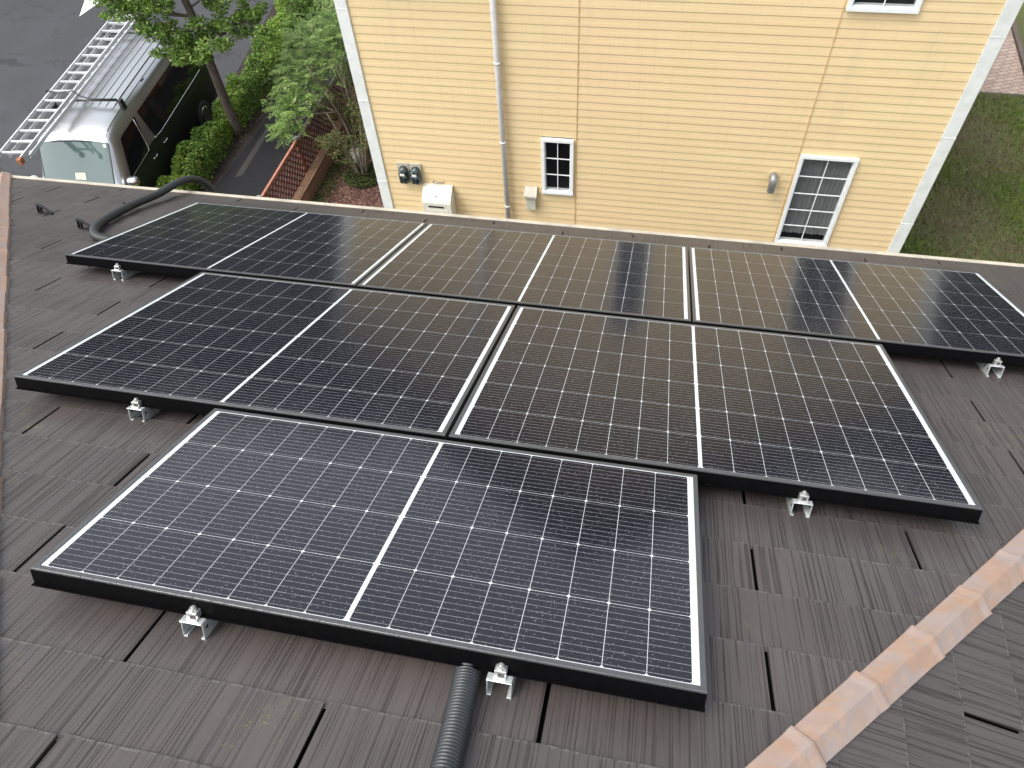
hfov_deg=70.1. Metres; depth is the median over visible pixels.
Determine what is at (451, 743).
corrugated conduit
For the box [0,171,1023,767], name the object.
tiled house
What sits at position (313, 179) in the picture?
garden wall
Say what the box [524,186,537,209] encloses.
outlet cover
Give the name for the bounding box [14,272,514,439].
solar panel
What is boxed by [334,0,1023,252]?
yellow house
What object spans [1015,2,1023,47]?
planting strip
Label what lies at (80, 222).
snow guard
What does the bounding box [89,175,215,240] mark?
bent conduit
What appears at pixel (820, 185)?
window
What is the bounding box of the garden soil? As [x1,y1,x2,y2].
[312,122,371,201]
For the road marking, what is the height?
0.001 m
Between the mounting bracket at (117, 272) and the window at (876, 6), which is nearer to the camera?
the mounting bracket at (117, 272)
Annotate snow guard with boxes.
[35,203,53,213]
[75,218,90,229]
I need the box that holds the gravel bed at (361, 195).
[321,157,383,207]
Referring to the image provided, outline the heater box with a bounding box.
[422,181,456,213]
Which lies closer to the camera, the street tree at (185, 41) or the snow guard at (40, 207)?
the snow guard at (40, 207)
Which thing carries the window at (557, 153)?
in the yellow house at (845, 119)
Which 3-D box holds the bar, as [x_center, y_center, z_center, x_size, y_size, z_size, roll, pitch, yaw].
[-7.866,-5.239,13.261,1.330,0.188,0.086,3,53,6]
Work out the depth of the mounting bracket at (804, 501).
2.10 m
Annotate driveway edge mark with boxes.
[234,127,268,177]
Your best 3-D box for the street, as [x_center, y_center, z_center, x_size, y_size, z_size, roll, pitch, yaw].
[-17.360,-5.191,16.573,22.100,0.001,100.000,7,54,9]
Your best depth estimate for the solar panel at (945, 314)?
3.42 m
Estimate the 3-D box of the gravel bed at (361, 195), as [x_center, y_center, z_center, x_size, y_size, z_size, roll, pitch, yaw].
[-2.737,-3.774,14.369,2.131,0.001,2.515,7,54,9]
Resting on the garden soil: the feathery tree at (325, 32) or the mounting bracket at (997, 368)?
the feathery tree at (325, 32)
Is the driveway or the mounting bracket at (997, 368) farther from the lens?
the driveway
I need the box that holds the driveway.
[215,0,354,198]
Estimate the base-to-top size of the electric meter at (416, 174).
0.365 m
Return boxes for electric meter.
[397,162,411,183]
[409,163,423,184]
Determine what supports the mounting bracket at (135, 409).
attached to the tiled house at (844, 637)
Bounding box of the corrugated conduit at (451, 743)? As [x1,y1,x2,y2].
[430,663,481,767]
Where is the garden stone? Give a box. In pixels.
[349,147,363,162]
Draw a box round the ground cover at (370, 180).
[312,122,377,202]
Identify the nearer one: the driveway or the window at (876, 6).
the window at (876, 6)
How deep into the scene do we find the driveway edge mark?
15.37 m
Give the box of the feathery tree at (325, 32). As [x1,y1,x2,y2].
[259,0,363,150]
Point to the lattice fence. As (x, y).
(296, 145)
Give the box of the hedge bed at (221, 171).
[178,0,307,191]
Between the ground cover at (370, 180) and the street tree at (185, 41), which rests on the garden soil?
the ground cover at (370, 180)
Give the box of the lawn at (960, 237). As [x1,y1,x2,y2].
[900,93,1023,263]
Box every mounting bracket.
[111,263,140,280]
[127,398,161,421]
[179,605,218,639]
[486,662,515,698]
[786,490,812,517]
[974,357,1004,377]
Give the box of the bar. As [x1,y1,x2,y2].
[46,90,116,99]
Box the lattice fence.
[256,57,354,199]
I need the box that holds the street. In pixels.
[0,0,274,177]
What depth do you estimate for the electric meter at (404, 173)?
11.27 m
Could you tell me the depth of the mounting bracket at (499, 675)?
1.51 m
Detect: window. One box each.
[541,136,573,195]
[774,154,858,246]
[846,0,922,13]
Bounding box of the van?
[28,25,217,187]
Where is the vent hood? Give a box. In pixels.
[767,170,779,193]
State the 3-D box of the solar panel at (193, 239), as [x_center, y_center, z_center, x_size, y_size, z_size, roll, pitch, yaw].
[-1.372,-0.788,4.024,1.534,0.526,1.050,7,54,9]
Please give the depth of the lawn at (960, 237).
13.30 m
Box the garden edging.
[1011,20,1023,73]
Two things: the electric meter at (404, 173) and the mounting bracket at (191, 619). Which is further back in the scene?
the electric meter at (404, 173)
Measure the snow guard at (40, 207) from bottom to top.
0.060 m
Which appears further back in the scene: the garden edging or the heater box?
the garden edging
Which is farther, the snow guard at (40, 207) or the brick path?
the brick path
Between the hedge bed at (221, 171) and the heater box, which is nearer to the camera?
the heater box
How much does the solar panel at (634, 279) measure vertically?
0.526 m
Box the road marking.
[80,0,97,15]
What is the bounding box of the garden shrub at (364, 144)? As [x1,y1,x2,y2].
[312,68,368,175]
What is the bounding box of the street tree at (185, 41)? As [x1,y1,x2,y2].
[89,0,281,136]
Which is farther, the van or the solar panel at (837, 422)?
the van
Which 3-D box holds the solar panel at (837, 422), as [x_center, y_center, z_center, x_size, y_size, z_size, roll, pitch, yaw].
[0.663,0.020,2.638,1.534,0.526,1.050,7,54,9]
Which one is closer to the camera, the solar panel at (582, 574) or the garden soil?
the solar panel at (582, 574)
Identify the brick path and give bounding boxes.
[979,28,1023,94]
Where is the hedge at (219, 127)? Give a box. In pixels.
[155,0,320,190]
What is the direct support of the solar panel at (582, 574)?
on the tiled house at (844, 637)
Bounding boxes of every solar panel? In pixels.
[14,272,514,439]
[30,408,706,712]
[66,202,426,287]
[357,223,690,323]
[449,306,982,523]
[688,246,1023,366]
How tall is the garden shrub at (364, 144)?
1.680 m
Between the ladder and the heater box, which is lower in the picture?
the heater box
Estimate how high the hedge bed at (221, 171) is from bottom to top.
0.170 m
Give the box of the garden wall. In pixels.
[292,90,358,200]
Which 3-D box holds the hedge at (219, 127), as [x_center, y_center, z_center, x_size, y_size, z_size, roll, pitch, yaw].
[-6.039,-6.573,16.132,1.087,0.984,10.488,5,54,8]
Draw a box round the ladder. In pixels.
[0,9,141,164]

